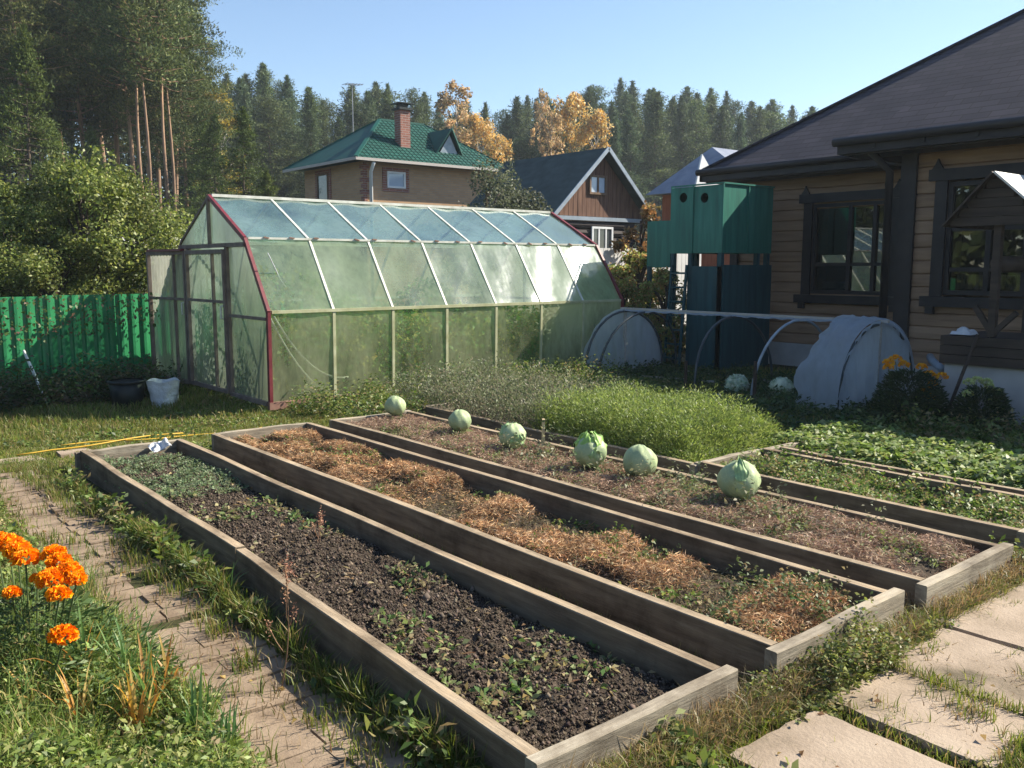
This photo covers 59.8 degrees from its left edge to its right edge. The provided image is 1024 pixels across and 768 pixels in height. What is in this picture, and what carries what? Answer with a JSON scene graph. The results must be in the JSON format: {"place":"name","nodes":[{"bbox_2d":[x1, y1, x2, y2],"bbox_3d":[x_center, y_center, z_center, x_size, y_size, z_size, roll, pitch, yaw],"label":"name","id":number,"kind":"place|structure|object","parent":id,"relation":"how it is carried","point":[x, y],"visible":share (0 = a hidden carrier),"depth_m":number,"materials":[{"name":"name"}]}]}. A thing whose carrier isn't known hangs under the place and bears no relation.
{"place":"outdoors","nodes":[
{"label":"outdoors","id":0,"kind":"place"},
{"bbox_2d":[0,460,438,767],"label":"paved path","id":1,"kind":"structure","parent":0,"point":[296,752],"depth_m":3.54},
{"bbox_2d":[0,448,1023,767],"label":"slab path","id":2,"kind":"structure","parent":0,"point":[986,638],"depth_m":3.00,"materials":[{"name":"concrete"}]},
{"bbox_2d":[0,273,1023,767],"bbox_3d":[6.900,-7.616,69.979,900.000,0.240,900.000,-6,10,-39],"label":"ground","id":3,"kind":"structure","parent":0,"point":[136,579],"depth_m":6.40,"materials":[{"name":"plant"}]},
{"bbox_2d":[0,24,78,249],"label":"young pine","id":4,"kind":"object","parent":3,"relation":"on","point":[26,59],"visible":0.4,"depth_m":27.93,"materials":[{"name":"green plant"}]},
{"bbox_2d":[0,177,80,296],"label":"apple tree","id":5,"kind":"object","parent":3,"relation":"on","point":[4,198],"visible":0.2,"depth_m":14.76,"materials":[{"name":"green plant"}]},
{"bbox_2d":[0,0,105,200],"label":"pine tree","id":6,"kind":"object","parent":3,"relation":"on","point":[7,29],"visible":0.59,"depth_m":38.50,"materials":[{"name":"green plant"}]},
{"bbox_2d":[0,0,108,211],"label":"pine tree","id":7,"kind":"object","parent":3,"relation":"on","point":[46,19],"visible":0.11,"depth_m":42.76,"materials":[{"name":"green plant"}]},
{"bbox_2d":[1,0,130,160],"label":"pine tree","id":8,"kind":"object","parent":3,"relation":"on","point":[79,120],"visible":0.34,"depth_m":43.38,"materials":[{"name":"green plant"}]},
{"bbox_2d":[0,530,132,706],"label":"marigold plant","id":9,"kind":"object","parent":3,"relation":"on","point":[53,572],"visible":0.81,"depth_m":3.31,"materials":[{"name":"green plant"}]},
{"bbox_2d":[0,226,138,347],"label":"apple tree","id":10,"kind":"object","parent":3,"relation":"on","point":[43,281],"visible":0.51,"depth_m":13.90,"materials":[{"name":"green plant"}]},
{"bbox_2d":[30,659,115,722],"bbox_3d":[-1.457,1.068,2.972,0.217,0.312,0.221,5,9,35],"label":"onion plant","id":11,"kind":"object","parent":3,"relation":"on","point":[65,686],"visible":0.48,"depth_m":2.98,"materials":[{"name":"yellow plant"}]},
{"bbox_2d":[65,125,112,258],"bbox_3d":[-18.478,-7.361,39.372,5.115,7.979,5.432,-5,9,-33],"label":"young pine","id":12,"kind":"object","parent":3,"relation":"on","point":[90,137],"visible":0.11,"depth_m":38.85,"materials":[{"name":"green plant"}]},
{"bbox_2d":[0,142,202,296],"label":"apple tree","id":13,"kind":"object","parent":3,"relation":"on","point":[73,183],"visible":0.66,"depth_m":14.62,"materials":[{"name":"green plant"}]},
{"bbox_2d":[9,2,198,234],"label":"pine tree","id":14,"kind":"object","parent":3,"relation":"on","point":[116,146],"visible":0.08,"depth_m":45.05,"materials":[{"name":"green plant"}]},
{"bbox_2d":[47,592,180,732],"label":"leafy border plants","id":15,"kind":"object","parent":3,"relation":"on","point":[106,690],"visible":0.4,"depth_m":3.13,"materials":[{"name":"green plant"}]},
{"bbox_2d":[44,194,198,294],"bbox_3d":[-7.081,-1.970,16.222,3.174,3.191,2.414,-1,8,-10],"label":"apple tree","id":16,"kind":"object","parent":3,"relation":"on","point":[139,229],"visible":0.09,"depth_m":15.73,"materials":[{"name":"green plant"}]},
{"bbox_2d":[37,0,209,228],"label":"pine tree","id":17,"kind":"object","parent":3,"relation":"on","point":[125,92],"visible":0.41,"depth_m":40.03,"materials":[{"name":"green plant"}]},
{"bbox_2d":[106,378,146,408],"bbox_3d":[-4.716,0.119,10.924,0.450,0.340,0.450,-6,10,-39],"label":"plastic tub","id":18,"kind":"object","parent":3,"relation":"on","point":[124,391],"visible":0.83,"depth_m":10.77,"materials":[{"name":"plastic"}]},
{"bbox_2d":[63,0,193,195],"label":"pine tree","id":19,"kind":"object","parent":3,"relation":"on","point":[90,14],"visible":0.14,"depth_m":37.31,"materials":[{"name":"green plant"}]},
{"bbox_2d":[51,0,215,222],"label":"pine tree","id":20,"kind":"object","parent":3,"relation":"on","point":[158,177],"visible":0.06,"depth_m":43.94,"materials":[{"name":"green plant"}]},
{"bbox_2d":[86,609,181,674],"bbox_3d":[-1.390,1.018,3.280,0.312,0.332,0.229,5,9,35],"label":"onion plant","id":21,"kind":"object","parent":3,"relation":"on","point":[122,648],"visible":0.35,"depth_m":3.26,"materials":[{"name":"green plant"}]},
{"bbox_2d":[73,0,208,207],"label":"pine tree","id":22,"kind":"object","parent":3,"relation":"on","point":[156,70],"visible":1,"depth_m":34.25,"materials":[{"name":"green plant"}]},
{"bbox_2d":[100,650,181,737],"bbox_3d":[-1.208,1.057,2.964,0.255,0.336,0.191,-1,8,-9],"label":"onion plant","id":23,"kind":"object","parent":3,"relation":"on","point":[130,696],"visible":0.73,"depth_m":2.95,"materials":[{"name":"yellow plant"}]},
{"bbox_2d":[0,291,304,387],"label":"corrugated fence","id":24,"kind":"object","parent":3,"relation":"on","point":[133,337],"visible":0.25,"depth_m":12.26,"materials":[{"name":"green metal"}]},
{"bbox_2d":[0,290,159,348],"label":"overhanging branches","id":25,"kind":"object","parent":24,"relation":"attached to","point":[3,300],"visible":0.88,"depth_m":11.88,"materials":[{"name":"green plant"}]},
{"bbox_2d":[92,0,216,232],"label":"pine tree","id":26,"kind":"object","parent":3,"relation":"on","point":[173,40],"visible":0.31,"depth_m":36.78,"materials":[{"name":"green plant"}]},
{"bbox_2d":[116,627,196,721],"bbox_3d":[-1.243,1.028,3.039,0.227,0.374,0.322,-6,10,-39],"label":"onion plant","id":27,"kind":"object","parent":3,"relation":"on","point":[144,675],"visible":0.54,"depth_m":3.05,"materials":[{"name":"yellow plant"}]},
{"bbox_2d":[146,377,179,407],"bbox_3d":[-4.269,0.115,10.902,0.386,0.355,0.391,-6,10,-39],"label":"bucket","id":28,"kind":"object","parent":3,"relation":"on","point":[162,390],"visible":0.89,"depth_m":10.77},
{"bbox_2d":[100,0,228,233],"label":"pine tree","id":29,"kind":"object","parent":3,"relation":"on","point":[167,92],"visible":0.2,"depth_m":39.88,"materials":[{"name":"green plant"}]},
{"bbox_2d":[115,4,249,228],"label":"pine tree","id":30,"kind":"object","parent":3,"relation":"on","point":[206,111],"visible":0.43,"depth_m":42.27,"materials":[{"name":"green plant"}]},
{"bbox_2d":[149,0,238,227],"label":"pine tree","id":31,"kind":"object","parent":3,"relation":"on","point":[212,66],"visible":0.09,"depth_m":47.62,"materials":[{"name":"green plant"}]},
{"bbox_2d":[173,664,236,732],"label":"onion plant","id":32,"kind":"object","parent":3,"relation":"on","point":[194,710],"visible":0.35,"depth_m":2.92,"materials":[{"name":"green plant"}]},
{"bbox_2d":[170,106,241,231],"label":"young pine","id":33,"kind":"object","parent":3,"relation":"on","point":[195,133],"visible":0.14,"depth_m":42.63,"materials":[{"name":"green plant"}]},
{"bbox_2d":[182,702,252,751],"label":"onion plant","id":34,"kind":"object","parent":3,"relation":"on","point":[228,726],"visible":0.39,"depth_m":2.81,"materials":[{"name":"green plant"}]},
{"bbox_2d":[178,112,257,234],"bbox_3d":[-12.238,-7.211,37.453,4.470,8.200,5.935,5,9,33],"label":"young pine","id":35,"kind":"object","parent":3,"relation":"on","point":[214,137],"visible":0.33,"depth_m":36.97,"materials":[{"name":"green plant"}]},
{"bbox_2d":[191,88,251,194],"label":"birch tree","id":36,"kind":"object","parent":3,"relation":"on","point":[216,98],"visible":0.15,"depth_m":55.91,"materials":[{"name":"green plant"}]},
{"bbox_2d":[210,106,304,291],"bbox_3d":[-10.022,-6.476,33.449,4.769,7.763,5.065,-6,10,-40],"label":"young pine","id":37,"kind":"object","parent":3,"relation":"on","point":[244,130],"visible":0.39,"depth_m":33.03,"materials":[{"name":"green plant"}]},
{"bbox_2d":[249,63,279,172],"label":"conifer tree","id":38,"kind":"object","parent":3,"relation":"on","point":[263,82],"visible":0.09,"depth_m":76.26,"materials":[{"name":"green plant"}]},
{"bbox_2d":[238,94,305,230],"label":"conifer tree","id":39,"kind":"object","parent":3,"relation":"on","point":[263,131],"visible":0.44,"depth_m":65.85,"materials":[{"name":"green plant"}]},
{"bbox_2d":[251,169,298,291],"bbox_3d":[-8.920,-5.201,32.669,3.897,5.283,3.669,-3,8,-25],"label":"young pine","id":40,"kind":"object","parent":3,"relation":"on","point":[269,189],"visible":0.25,"depth_m":32.38,"materials":[{"name":"green plant"}]},
{"bbox_2d":[260,96,316,286],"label":"conifer tree","id":41,"kind":"object","parent":3,"relation":"on","point":[293,132],"visible":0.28,"depth_m":68.31,"materials":[{"name":"green plant"}]},
{"bbox_2d":[283,109,324,266],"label":"conifer tree","id":42,"kind":"object","parent":3,"relation":"on","point":[312,121],"visible":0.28,"depth_m":66.52,"materials":[{"name":"green plant"}]},
{"bbox_2d":[287,86,330,214],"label":"conifer tree","id":43,"kind":"object","parent":3,"relation":"on","point":[310,101],"visible":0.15,"depth_m":72.87,"materials":[{"name":"green plant"}]},
{"bbox_2d":[0,101,658,278],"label":"forest understorey","id":44,"kind":"object","parent":3,"relation":"on","point":[124,160],"visible":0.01,"depth_m":62.74,"materials":[{"name":"plant"}]},
{"bbox_2d":[332,101,380,136],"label":"conifer tree","id":45,"kind":"object","parent":3,"relation":"on","point":[362,121],"visible":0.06,"depth_m":64.43,"materials":[{"name":"green plant"}]},
{"bbox_2d":[146,194,623,409],"bbox_3d":[-1.718,-1.372,13.196,6.040,2.548,3.532,-6,10,-39],"label":"greenhouse","id":46,"kind":"object","parent":3,"relation":"on","point":[203,285],"visible":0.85,"depth_m":11.86,"materials":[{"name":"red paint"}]},
{"bbox_2d":[146,251,189,383],"bbox_3d":[-4.762,-0.933,12.323,1.106,1.790,0.088,7,10,42],"label":"door","id":47,"kind":"structure","parent":46,"relation":"in","point":[165,270],"depth_m":12.34,"materials":[{"name":"white paint"}]},
{"bbox_2d":[184,249,229,393],"bbox_3d":[-3.924,-0.822,11.449,0.085,1.780,1.280,-6,10,-39],"label":"door","id":48,"kind":"structure","parent":46,"relation":"in","point":[208,362],"depth_m":11.47,"materials":[{"name":"white paint"}]},
{"bbox_2d":[282,101,503,309],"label":"brick house","id":49,"kind":"structure","parent":3,"relation":"on","point":[401,158],"depth_m":29.95,"materials":[{"name":"brown brick"}]},
{"bbox_2d":[315,169,331,209],"bbox_3d":[-6.513,-6.651,30.666,0.055,1.390,1.120,-6,10,-39],"label":"window","id":50,"kind":"structure","parent":49,"relation":"in","point":[322,177],"depth_m":30.64,"materials":[{"name":"blue glass"}]},
{"bbox_2d":[382,167,408,192],"bbox_3d":[-3.811,-6.716,29.330,1.020,0.770,0.055,-6,10,-39],"label":"window","id":51,"kind":"structure","parent":49,"relation":"in","point":[393,179],"depth_m":29.31,"materials":[{"name":"white paint"}]},
{"bbox_2d":[74,439,737,767],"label":"raised bed","id":52,"kind":"object","parent":3,"relation":"on","point":[695,677],"visible":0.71,"depth_m":3.56,"materials":[{"name":"brown wood"}]},
{"bbox_2d":[83,451,654,734],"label":"seedlings","id":53,"kind":"object","parent":52,"relation":"on","point":[205,472],"visible":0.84,"depth_m":4.12,"materials":[{"name":"green plant"}]},
{"bbox_2d":[106,452,676,749],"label":"soil clods","id":54,"kind":"object","parent":52,"relation":"on","point":[462,614],"visible":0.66,"depth_m":3.75,"materials":[{"name":"soil"}]},
{"bbox_2d":[223,255,600,398],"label":"greenhouse crops","id":55,"kind":"object","parent":3,"relation":"on","point":[412,344],"visible":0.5,"depth_m":12.37,"materials":[{"name":"green plant"}]},
{"bbox_2d":[393,86,433,125],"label":"conifer tree","id":56,"kind":"object","parent":3,"relation":"on","point":[418,108],"visible":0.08,"depth_m":71.66,"materials":[{"name":"green plant"}]},
{"bbox_2d":[433,79,478,150],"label":"birch tree","id":57,"kind":"object","parent":3,"relation":"on","point":[441,106],"visible":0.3,"depth_m":63.79,"materials":[{"name":"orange plant"}]},
{"bbox_2d":[407,147,553,314],"bbox_3d":[-0.487,-3.063,20.225,3.653,4.384,3.301,-6,9,-36],"label":"garden tree","id":58,"kind":"object","parent":3,"relation":"on","point":[506,201],"visible":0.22,"depth_m":19.71,"materials":[{"name":"green plant"}]},
{"bbox_2d":[458,112,503,159],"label":"birch tree","id":59,"kind":"object","parent":3,"relation":"on","point":[477,124],"visible":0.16,"depth_m":59.76,"materials":[{"name":"yellow plant"}]},
{"bbox_2d":[482,133,513,173],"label":"birch tree","id":60,"kind":"object","parent":3,"relation":"on","point":[501,143],"visible":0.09,"depth_m":56.28,"materials":[{"name":"yellow plant"}]},
{"bbox_2d":[3,416,1011,766],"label":"fallen leaves","id":61,"kind":"object","parent":3,"relation":"on","point":[983,736],"visible":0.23,"depth_m":3.42,"materials":[{"name":"brown plant"}]},
{"bbox_2d":[0,349,1023,767],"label":"weeds","id":62,"kind":"object","parent":3,"relation":"on","point":[78,389],"visible":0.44,"depth_m":4.23,"materials":[{"name":"green plant"}]},
{"bbox_2d":[379,348,653,428],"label":"grey weeds","id":63,"kind":"object","parent":3,"relation":"on","point":[523,398],"visible":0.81,"depth_m":8.95,"materials":[{"name":"green plant"}]},
{"bbox_2d":[502,95,531,158],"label":"conifer tree","id":64,"kind":"object","parent":3,"relation":"on","point":[517,114],"visible":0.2,"depth_m":79.48,"materials":[{"name":"green plant"}]},
{"bbox_2d":[529,88,550,157],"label":"birch tree","id":65,"kind":"object","parent":3,"relation":"on","point":[544,107],"visible":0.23,"depth_m":65.80,"materials":[{"name":"yellow plant"}]},
{"bbox_2d":[537,110,564,155],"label":"birch tree","id":66,"kind":"object","parent":3,"relation":"on","point":[551,130],"visible":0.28,"depth_m":62.18,"materials":[{"name":"yellow plant"}]},
{"bbox_2d":[459,147,647,310],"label":"wooden house","id":67,"kind":"structure","parent":3,"relation":"on","point":[596,197],"depth_m":25.57,"materials":[{"name":"red wood"}]},
{"bbox_2d":[211,422,904,681],"bbox_3d":[-0.426,0.805,5.615,0.945,0.331,5.491,-6,10,-39],"label":"raised bed","id":68,"kind":"object","parent":3,"relation":"on","point":[710,639],"visible":0.56,"depth_m":4.45,"materials":[{"name":"brown wood"}]},
{"bbox_2d":[234,427,854,642],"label":"straw mulch","id":69,"kind":"object","parent":68,"relation":"on","point":[499,501],"visible":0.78,"depth_m":4.68,"materials":[{"name":"plant"}]},
{"bbox_2d":[238,430,872,641],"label":"weeds","id":70,"kind":"object","parent":68,"relation":"on","point":[764,583],"visible":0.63,"depth_m":3.86,"materials":[{"name":"brown plant"}]},
{"bbox_2d":[541,90,594,154],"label":"birch tree","id":71,"kind":"object","parent":3,"relation":"on","point":[574,105],"visible":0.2,"depth_m":63.63,"materials":[{"name":"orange plant"}]},
{"bbox_2d":[566,108,614,152],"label":"birch tree","id":72,"kind":"object","parent":3,"relation":"on","point":[597,120],"visible":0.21,"depth_m":58.12,"materials":[{"name":"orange plant"}]},
{"bbox_2d":[420,390,834,474],"bbox_3d":[0.923,0.464,8.300,1.965,0.304,3.561,-6,10,-39],"label":"raised bed","id":73,"kind":"object","parent":3,"relation":"on","point":[446,413],"visible":0.11,"depth_m":7.62,"materials":[{"name":"brown wood"}]},
{"bbox_2d":[526,377,789,467],"bbox_3d":[1.305,0.257,7.596,1.688,0.526,2.081,-6,10,-39],"label":"dill","id":74,"kind":"object","parent":73,"relation":"on","point":[690,425],"visible":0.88,"depth_m":7.21,"materials":[{"name":"green plant"}]},
{"bbox_2d":[615,273,652,307],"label":"currant bush","id":75,"kind":"object","parent":3,"relation":"on","point":[628,289],"visible":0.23,"depth_m":14.38,"materials":[{"name":"green plant"}]},
{"bbox_2d":[609,200,662,306],"bbox_3d":[2.441,-2.034,17.445,1.077,3.104,1.185,5,9,35],"label":"climbing vine","id":76,"kind":"object","parent":3,"relation":"on","point":[647,211],"visible":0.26,"depth_m":17.15,"materials":[{"name":"green plant"}]},
{"bbox_2d":[617,109,656,248],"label":"conifer tree","id":77,"kind":"object","parent":3,"relation":"on","point":[628,125],"visible":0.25,"depth_m":70.91,"materials":[{"name":"green plant"}]},
{"bbox_2d":[608,245,678,327],"bbox_3d":[2.277,-1.415,16.191,1.331,2.216,1.462,-1,8,-8],"label":"currant bush","id":78,"kind":"object","parent":3,"relation":"on","point":[635,262],"visible":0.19,"depth_m":15.99,"materials":[{"name":"green plant"}]},
{"bbox_2d":[600,248,700,333],"bbox_3d":[2.752,-1.787,18.289,3.368,1.950,0.090,-6,10,-39],"label":"board fence","id":79,"kind":"object","parent":3,"relation":"on","point":[610,255],"visible":0.06,"depth_m":18.58,"materials":[{"name":"white paint"}]},
{"bbox_2d":[631,91,680,246],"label":"conifer tree","id":80,"kind":"object","parent":3,"relation":"on","point":[656,115],"visible":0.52,"depth_m":72.62,"materials":[{"name":"green plant"}]},
{"bbox_2d":[639,266,686,361],"bbox_3d":[2.536,-1.060,14.627,1.110,1.847,1.218,4,9,30],"label":"currant bush","id":81,"kind":"object","parent":3,"relation":"on","point":[662,276],"visible":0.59,"depth_m":14.44,"materials":[{"name":"green plant"}]},
{"bbox_2d":[329,410,1013,613],"bbox_3d":[0.410,0.720,6.270,0.915,0.328,5.491,-6,10,-39],"label":"raised bed","id":82,"kind":"object","parent":3,"relation":"on","point":[991,555],"visible":0.33,"depth_m":4.76,"materials":[{"name":"brown wood"}]},
{"bbox_2d":[499,421,526,455],"bbox_3d":[0.010,0.442,6.847,0.222,0.325,0.235,-7,12,-39],"label":"cabbage","id":83,"kind":"object","parent":82,"relation":"on","point":[512,428],"visible":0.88,"depth_m":6.77,"materials":[{"name":"green plant"}]},
{"bbox_2d":[574,429,606,473],"bbox_3d":[0.540,0.498,6.162,0.247,0.372,0.256,-8,10,-39],"label":"cabbage","id":84,"kind":"object","parent":82,"relation":"on","point":[591,446],"visible":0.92,"depth_m":6.07,"materials":[{"name":"green plant"}]},
{"bbox_2d":[623,444,657,482],"bbox_3d":[0.855,0.566,5.960,0.243,0.335,0.244,0,7,35],"label":"cabbage","id":85,"kind":"object","parent":82,"relation":"on","point":[634,455],"visible":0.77,"depth_m":5.86,"materials":[{"name":"green plant"}]},
{"bbox_2d":[345,413,981,577],"bbox_3d":[0.420,0.615,6.246,0.798,0.219,5.353,-6,10,-39],"label":"dry tangle","id":86,"kind":"object","parent":82,"relation":"on","point":[824,543],"visible":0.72,"depth_m":5.20,"materials":[{"name":"plant"}]},
{"bbox_2d":[365,417,965,566],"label":"weeds","id":87,"kind":"object","parent":82,"relation":"on","point":[694,489],"visible":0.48,"depth_m":5.36,"materials":[{"name":"green plant"}]},
{"bbox_2d":[717,456,760,506],"bbox_3d":[1.368,0.603,5.346,0.256,0.390,0.263,-10,9,-38],"label":"cabbage","id":88,"kind":"object","parent":82,"relation":"on","point":[738,472],"visible":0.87,"depth_m":5.26,"materials":[{"name":"green plant"}]},
{"bbox_2d":[658,95,694,215],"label":"conifer tree","id":89,"kind":"object","parent":3,"relation":"on","point":[681,138],"visible":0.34,"depth_m":75.99,"materials":[{"name":"green plant"}]},
{"bbox_2d":[646,147,737,265],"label":"blue roofed house","id":90,"kind":"structure","parent":3,"relation":"on","point":[685,175],"depth_m":27.26,"materials":[{"name":"grey metal"}]},
{"bbox_2d":[656,99,731,205],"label":"conifer tree","id":91,"kind":"object","parent":3,"relation":"on","point":[695,117],"visible":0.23,"depth_m":77.65,"materials":[{"name":"green plant"}]},
{"bbox_2d":[646,182,774,369],"bbox_3d":[3.090,-1.687,14.324,1.437,2.891,1.535,-6,10,-39],"label":"shed","id":92,"kind":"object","parent":3,"relation":"on","point":[720,219],"visible":0.89,"depth_m":13.79,"materials":[{"name":"teal paint"}]},
{"bbox_2d":[704,105,734,149],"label":"conifer tree","id":93,"kind":"object","parent":3,"relation":"on","point":[720,128],"visible":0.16,"depth_m":74.78,"materials":[{"name":"green plant"}]},
{"bbox_2d":[583,307,921,409],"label":"hoop tunnel","id":94,"kind":"structure","parent":3,"relation":"on","point":[629,335],"depth_m":10.34,"materials":[{"name":"white fabric"}]},
{"bbox_2d":[694,448,1023,552],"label":"raised bed","id":95,"kind":"object","parent":3,"relation":"on","point":[957,525],"visible":0.37,"depth_m":5.44,"materials":[{"name":"brown wood"}]},
{"bbox_2d":[716,427,1023,528],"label":"weeds","id":96,"kind":"object","parent":95,"relation":"on","point":[993,508],"visible":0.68,"depth_m":5.71,"materials":[{"name":"green plant"}]},
{"bbox_2d":[695,9,1023,389],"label":"brown house","id":97,"kind":"structure","parent":3,"relation":"on","point":[876,184],"depth_m":13.11,"materials":[{"name":"wood"}]},
{"bbox_2d":[793,179,899,311],"bbox_3d":[5.324,-2.123,13.810,0.540,1.930,1.770,-6,10,-39],"label":"window","id":98,"kind":"structure","parent":97,"relation":"in","point":[855,234],"depth_m":14.00,"materials":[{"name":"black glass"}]},
{"bbox_2d":[919,158,1023,313],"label":"window","id":99,"kind":"structure","parent":97,"relation":"in","point":[974,277],"depth_m":10.91,"materials":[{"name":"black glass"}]},
{"bbox_2d":[780,430,1023,494],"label":"raised bed","id":100,"kind":"object","parent":3,"relation":"on","point":[951,479],"visible":0.12,"depth_m":6.16,"materials":[{"name":"brown wood"}]},
{"bbox_2d":[754,419,1023,488],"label":"strawberry leaves","id":101,"kind":"object","parent":100,"relation":"in","point":[938,455],"visible":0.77,"depth_m":6.77,"materials":[{"name":"green plant"}]},
{"bbox_2d":[867,354,951,423],"bbox_3d":[4.049,0.070,9.053,0.824,0.749,0.829,-6,10,-39],"label":"marigold plant","id":102,"kind":"object","parent":3,"relation":"on","point":[927,392],"visible":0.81,"depth_m":8.98,"materials":[{"name":"green plant"}]},
{"bbox_2d":[939,171,1023,429],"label":"garden well","id":103,"kind":"object","parent":3,"relation":"on","point":[994,200],"visible":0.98,"depth_m":8.85,"materials":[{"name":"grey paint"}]},
{"bbox_2d":[946,376,1018,432],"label":"bush","id":104,"kind":"object","parent":3,"relation":"on","point":[998,401],"visible":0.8,"depth_m":8.60,"materials":[{"name":"green plant"}]},
{"bbox_2d":[15,0,1023,197],"label":"sky","id":105,"kind":"structure","parent":0,"point":[804,54],"materials":[{"name":"blue"}]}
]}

